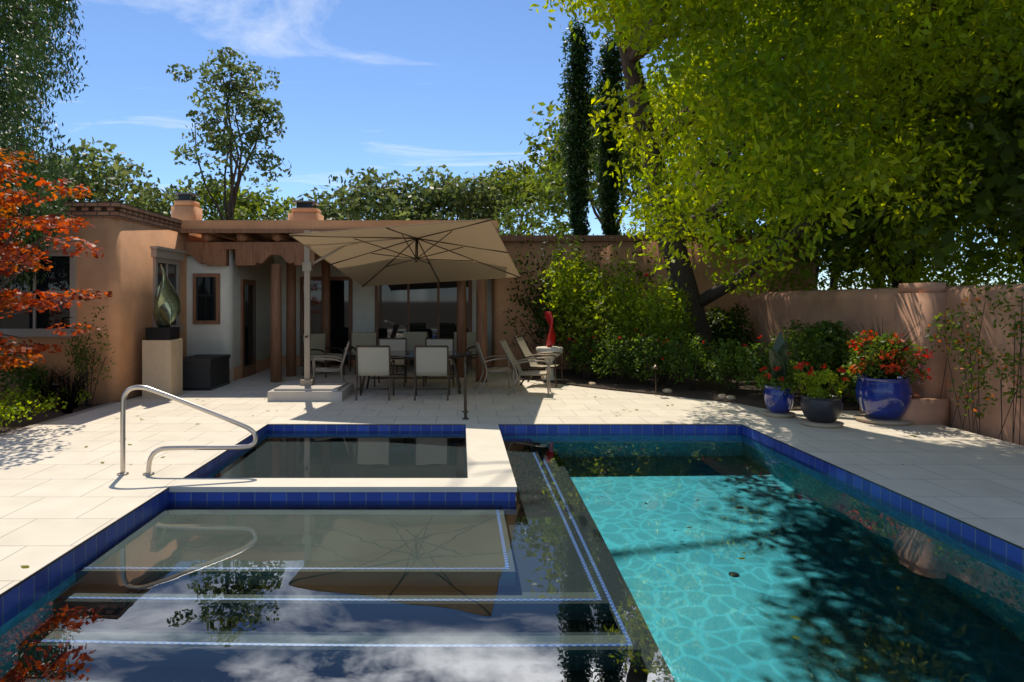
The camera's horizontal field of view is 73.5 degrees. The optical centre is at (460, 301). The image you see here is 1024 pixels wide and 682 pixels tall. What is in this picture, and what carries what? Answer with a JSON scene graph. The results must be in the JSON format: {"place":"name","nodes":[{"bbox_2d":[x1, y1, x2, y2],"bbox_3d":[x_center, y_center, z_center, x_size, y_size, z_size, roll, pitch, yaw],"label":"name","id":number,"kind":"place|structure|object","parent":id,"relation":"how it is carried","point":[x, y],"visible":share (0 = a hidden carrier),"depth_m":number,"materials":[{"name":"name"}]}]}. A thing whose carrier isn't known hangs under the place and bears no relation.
{"place":"outdoors","nodes":[
{"label":"outdoors","id":0,"kind":"place"},
{"bbox_2d":[0,306,114,399],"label":"shrub foliage","id":1,"kind":"object","parent":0,"point":[25,383],"visible":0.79,"depth_m":11.40,"materials":[{"name":"plant"}]},
{"bbox_2d":[0,402,117,436],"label":"bed soil","id":2,"kind":"structure","parent":0,"point":[38,419],"depth_m":10.44,"materials":[{"name":"brown soil"}]},
{"bbox_2d":[0,384,91,429],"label":"groundcover","id":3,"kind":"object","parent":2,"relation":"on","point":[7,397],"visible":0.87,"depth_m":10.10,"materials":[{"name":"green plant"}]},
{"bbox_2d":[0,147,112,371],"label":"maple tree","id":4,"kind":"object","parent":2,"relation":"on","point":[8,296],"depth_m":9.64,"materials":[{"name":"red plant"}]},
{"bbox_2d":[52,380,61,409],"bbox_3d":[-6.500,1.562,11.000,0.170,0.575,0.170,0,0,0],"label":"path light","id":5,"kind":"object","parent":2,"relation":"on","point":[56,381],"visible":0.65,"depth_m":10.99,"materials":[{"name":"brown metal"}]},
{"bbox_2d":[19,363,103,413],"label":"ornamental grass","id":6,"kind":"object","parent":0,"point":[72,395],"depth_m":11.04,"materials":[{"name":"green plant"}]},
{"bbox_2d":[21,47,516,233],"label":"background trees","id":7,"kind":"object","parent":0,"point":[428,202],"visible":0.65,"depth_m":29.33,"materials":[{"name":"green plant"}]},
{"bbox_2d":[0,0,1018,289],"label":"sky","id":8,"kind":"structure","parent":0,"point":[403,86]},
{"bbox_2d":[0,431,1023,681],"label":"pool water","id":9,"kind":"structure","parent":0,"point":[578,561],"depth_m":4.56,"materials":[{"name":"teal liquid"}]},
{"bbox_2d":[20,387,961,638],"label":"fallen leaves","id":10,"kind":"object","parent":9,"relation":"on","point":[794,617],"visible":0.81,"depth_m":7.34,"materials":[{"name":"brown plant"}]},
{"bbox_2d":[0,366,1023,594],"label":"patio paving","id":11,"kind":"structure","parent":0,"point":[63,490],"depth_m":8.51,"materials":[{"name":"beige stone"}]},
{"bbox_2d":[142,265,182,397],"bbox_3d":[-5.500,0.540,12.600,0.520,2.420,0.520,0,0,0],"label":"sculpture on plinth","id":12,"kind":"object","parent":11,"relation":"on","point":[162,356],"visible":0.99,"depth_m":12.38,"materials":[{"name":"stone"}]},
{"bbox_2d":[117,385,257,475],"bbox_3d":[-2.755,1.298,6.890,1.421,0.905,0.107,0,0,0],"label":"pool handrail","id":13,"kind":"object","parent":11,"relation":"on","point":[148,472],"visible":1,"depth_m":6.87,"materials":[{"name":"silver metal"}]},
{"bbox_2d":[183,354,230,390],"bbox_3d":[-5.225,1.440,13.900,0.690,0.620,1.140,0,0,0],"label":"storage box","id":14,"kind":"object","parent":11,"relation":"on","point":[205,372],"visible":0.86,"depth_m":13.35,"materials":[{"name":"grey wicker"}]},
{"bbox_2d":[301,333,344,377],"bbox_3d":[-3.230,1.266,16.017,0.765,0.973,0.680,0,0,30],"label":"patio chair","id":15,"kind":"object","parent":11,"relation":"on","point":[318,348],"visible":0.71,"depth_m":16.03,"materials":[{"name":"beige fabric"}]},
{"bbox_2d":[312,341,349,381],"bbox_3d":[-2.510,1.269,13.207,0.709,0.974,0.658,0,0,-10],"label":"chair","id":16,"kind":"object","parent":11,"relation":"on","point":[321,369],"visible":0.81,"depth_m":12.96,"materials":[{"name":"beige metal"}]},
{"bbox_2d":[349,332,376,374],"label":"patio chair","id":17,"kind":"object","parent":11,"relation":"on","point":[363,338],"visible":0.48,"depth_m":16.80,"materials":[{"name":"beige fabric"}]},
{"bbox_2d":[355,345,394,400],"bbox_3d":[-1.550,1.268,12.330,0.658,0.972,0.667,0,0,0],"label":"chair","id":18,"kind":"object","parent":11,"relation":"on","point":[373,360],"visible":1,"depth_m":12.09,"materials":[{"name":"beige fabric"}]},
{"bbox_2d":[374,338,406,386],"bbox_3d":[-1.450,1.268,14.220,0.658,0.972,0.667,0,0,0],"label":"chair back","id":19,"kind":"object","parent":11,"relation":"on","point":[394,344],"visible":0.37,"depth_m":14.47,"materials":[{"name":"beige fabric"}]},
{"bbox_2d":[267,219,520,400],"bbox_3d":[-1.187,0.207,13.172,4.275,3.086,3.454,0,0,12],"label":"cantilever umbrella","id":20,"kind":"object","parent":11,"relation":"on","point":[439,252],"visible":1,"depth_m":12.97,"materials":[{"name":"beige fabric"}]},
{"bbox_2d":[346,350,478,393],"bbox_3d":[-0.950,1.382,13.300,2.600,0.744,1.360,0,0,0],"label":"dining table","id":21,"kind":"object","parent":11,"relation":"on","point":[399,354],"visible":0.58,"depth_m":13.15,"materials":[{"name":"grey metal"}]},
{"bbox_2d":[396,332,428,372],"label":"patio chair","id":22,"kind":"object","parent":11,"relation":"on","point":[415,338],"visible":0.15,"depth_m":17.24,"materials":[{"name":"beige fabric"}]},
{"bbox_2d":[414,345,449,400],"bbox_3d":[-0.520,1.268,12.330,0.658,0.972,0.667,0,0,0],"label":"chair","id":23,"kind":"object","parent":11,"relation":"on","point":[431,360],"visible":1,"depth_m":12.09,"materials":[{"name":"beige fabric"}]},
{"bbox_2d":[423,338,454,386],"bbox_3d":[-0.450,1.268,14.220,0.658,0.972,0.667,0,0,0],"label":"chair","id":24,"kind":"object","parent":11,"relation":"on","point":[449,342],"visible":0.38,"depth_m":14.48,"materials":[{"name":"beige fabric"}]},
{"bbox_2d":[454,332,475,373],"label":"patio chair","id":25,"kind":"object","parent":11,"relation":"on","point":[471,339],"visible":0.32,"depth_m":16.94,"materials":[{"name":"beige fabric"}]},
{"bbox_2d":[462,356,468,419],"bbox_3d":[0.070,1.299,10.440,0.100,0.902,0.740,0,0,0],"label":"spa handrail","id":26,"kind":"object","parent":11,"relation":"on","point":[465,411],"visible":1,"depth_m":10.10,"materials":[{"name":"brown metal"}]},
{"bbox_2d":[474,341,515,392],"bbox_3d":[0.649,1.269,13.246,0.729,0.974,0.658,0,0,-5],"label":"chair","id":27,"kind":"object","parent":11,"relation":"on","point":[493,369],"visible":0.94,"depth_m":13.27,"materials":[{"name":"beige metal"}]},
{"bbox_2d":[0,424,1023,615],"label":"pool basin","id":28,"kind":"object","parent":11,"relation":"in","point":[490,476],"visible":0.2,"depth_m":6.48,"materials":[{"name":"tile"}]},
{"bbox_2d":[20,217,1022,444],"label":"shrub stems","id":29,"kind":"object","parent":11,"relation":"on","point":[87,401],"visible":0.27,"depth_m":11.58,"materials":[{"name":"brown plant"}]},
{"bbox_2d":[568,273,834,362],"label":"flowers","id":30,"kind":"object","parent":29,"relation":"attached to","point":[745,345],"visible":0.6,"depth_m":13.54,"materials":[{"name":"red plant"}]},
{"bbox_2d":[500,339,550,396],"bbox_3d":[1.232,1.248,12.921,0.917,1.022,0.711,0,0,10],"label":"lounge chair","id":31,"kind":"object","parent":11,"relation":"on","point":[507,350],"visible":1,"depth_m":12.83,"materials":[{"name":"beige metal"}]},
{"bbox_2d":[514,335,562,386],"bbox_3d":[1.638,1.248,14.341,0.917,1.022,0.711,0,0,20],"label":"lounge chair","id":32,"kind":"object","parent":11,"relation":"on","point":[524,348],"visible":0.88,"depth_m":14.34,"materials":[{"name":"beige fabric"}]},
{"bbox_2d":[651,365,659,395],"bbox_3d":[3.600,1.462,12.600,0.170,0.575,0.170,0,0,0],"label":"path light","id":33,"kind":"object","parent":11,"relation":"on","point":[655,367],"visible":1,"depth_m":12.60,"materials":[{"name":"brown metal"}]},
{"bbox_2d":[514,369,858,410],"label":"planting bed soil","id":34,"kind":"structure","parent":11,"relation":"on","point":[718,391],"depth_m":13.63,"materials":[{"name":"soil"}]},
{"bbox_2d":[536,312,562,379],"bbox_3d":[1.950,0.990,15.000,0.600,1.520,0.600,0,0,0],"label":"red sculpture","id":35,"kind":"object","parent":34,"relation":"on","point":[550,342],"visible":0.89,"depth_m":14.91,"materials":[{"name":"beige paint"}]},
{"bbox_2d":[539,250,697,370],"bbox_3d":[3.377,0.138,15.220,3.193,2.779,2.891,0,0,0],"label":"shrub","id":36,"kind":"object","parent":34,"relation":"on","point":[671,313],"visible":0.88,"depth_m":14.96,"materials":[{"name":"green plant"}]},
{"bbox_2d":[564,327,840,393],"bbox_3d":[4.382,1.067,13.321,4.271,1.179,4.340,0,0,0],"label":"hedge","id":37,"kind":"object","parent":34,"relation":"on","point":[748,369],"visible":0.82,"depth_m":13.08,"materials":[{"name":"green plant"}]},
{"bbox_2d":[763,384,795,417],"bbox_3d":[4.850,1.515,10.400,0.462,0.470,0.462,0,0,0],"label":"blue pot","id":38,"kind":"object","parent":11,"relation":"on","point":[779,402],"visible":0.76,"depth_m":10.24,"materials":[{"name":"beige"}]},
{"bbox_2d":[755,328,928,394],"bbox_3d":[5.541,0.895,10.061,2.083,1.006,1.398,0,0,0],"label":"flowering plant","id":39,"kind":"object","parent":38,"relation":"on","point":[873,349],"visible":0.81,"depth_m":9.83,"materials":[{"name":"plant"}]},
{"bbox_2d":[759,330,933,380],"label":"red flowers","id":40,"kind":"object","parent":39,"relation":"in","point":[890,370],"visible":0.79,"depth_m":9.74,"materials":[{"name":"red plant"}]},
{"bbox_2d":[916,357,926,383],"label":"flowers","id":41,"kind":"object","parent":39,"relation":"on","point":[922,366],"visible":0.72,"depth_m":9.63,"materials":[{"name":"plant"}]},
{"bbox_2d":[799,394,843,428],"bbox_3d":[5.080,1.545,9.620,0.567,0.410,0.567,0,0,0],"label":"dark pot","id":42,"kind":"object","parent":11,"relation":"on","point":[822,412],"visible":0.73,"depth_m":9.43,"materials":[{"name":"grey ceramic"}]},
{"bbox_2d":[793,368,850,398],"bbox_3d":[5.099,1.180,9.620,0.554,0.497,0.826,0,0,0],"label":"lime foliage","id":43,"kind":"object","parent":42,"relation":"in","point":[823,376],"visible":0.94,"depth_m":9.56,"materials":[{"name":"green plant"}]},
{"bbox_2d":[854,374,913,425],"bbox_3d":[6.130,1.425,9.900,0.756,0.650,0.756,0,0,0],"label":"blue pot","id":44,"kind":"object","parent":11,"relation":"on","point":[886,402],"visible":0.88,"depth_m":9.64,"materials":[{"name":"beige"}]},
{"bbox_2d":[848,315,919,378],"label":"pot plant stems","id":45,"kind":"object","parent":44,"relation":"in","point":[894,362],"visible":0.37,"depth_m":9.77,"materials":[{"name":"green plant"}]},
{"bbox_2d":[491,182,851,394],"bbox_3d":[3.802,-0.771,16.184,6.288,4.851,9.010,0,0,0],"label":"tall shrub foliage","id":46,"kind":"object","parent":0,"point":[724,326],"visible":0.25,"depth_m":16.36,"materials":[{"name":"green plant"}]},
{"bbox_2d":[529,0,1023,377],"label":"tree","id":47,"kind":"object","parent":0,"point":[787,90],"depth_m":9.68,"materials":[{"name":"green plant"}]},
{"bbox_2d":[613,1,703,60],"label":"big tree boughs","id":48,"kind":"object","parent":47,"relation":"attached to","point":[629,52],"visible":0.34,"depth_m":14.29,"materials":[{"name":"plant"}]},
{"bbox_2d":[768,331,791,381],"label":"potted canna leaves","id":49,"kind":"object","parent":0,"point":[778,355],"visible":0.82,"depth_m":10.31,"materials":[{"name":"green plant"}]},
{"label":"ground","id":50,"kind":"structure","parent":0,"visible":0},
{"bbox_2d":[0,0,88,291],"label":"conifer tree","id":51,"kind":"object","parent":50,"relation":"on","point":[18,91],"depth_m":10.73,"materials":[{"name":"green plant"}]},
{"bbox_2d":[0,192,815,403],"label":"house","id":52,"kind":"structure","parent":50,"relation":"on","point":[238,285],"depth_m":14.82,"materials":[{"name":"paint"}]},
{"bbox_2d":[8,0,1023,289],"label":"trees","id":53,"kind":"object","parent":50,"relation":"on","point":[548,184],"depth_m":13.61,"materials":[{"name":"green plant"}]},
{"bbox_2d":[556,17,600,234],"bbox_3d":[3.007,-2.750,17.534,1.119,9.202,1.172,0,0,0],"label":"cypress tree","id":54,"kind":"object","parent":50,"relation":"on","point":[580,69],"depth_m":17.37,"materials":[{"name":"green plant"}]},
{"bbox_2d":[590,32,629,234],"bbox_3d":[3.943,-2.672,17.934,1.221,9.048,1.315,0,0,0],"label":"cypress tree","id":55,"kind":"object","parent":50,"relation":"on","point":[610,60],"depth_m":17.84,"materials":[{"name":"green plant"}]},
{"bbox_2d":[739,282,1023,445],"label":"garden wall","id":56,"kind":"structure","parent":50,"relation":"on","point":[917,307],"depth_m":9.83,"materials":[{"name":"paint"}]},
{"bbox_2d":[770,273,1023,418],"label":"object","id":57,"kind":"object","parent":56,"relation":"attached to","point":[844,357],"visible":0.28,"depth_m":9.09,"materials":[{"name":"green plant"}]},
{"bbox_2d":[927,288,1023,411],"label":"wall vine flowers","id":58,"kind":"object","parent":56,"relation":"attached to","point":[977,350],"visible":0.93,"depth_m":8.98,"materials":[{"name":"plant"}]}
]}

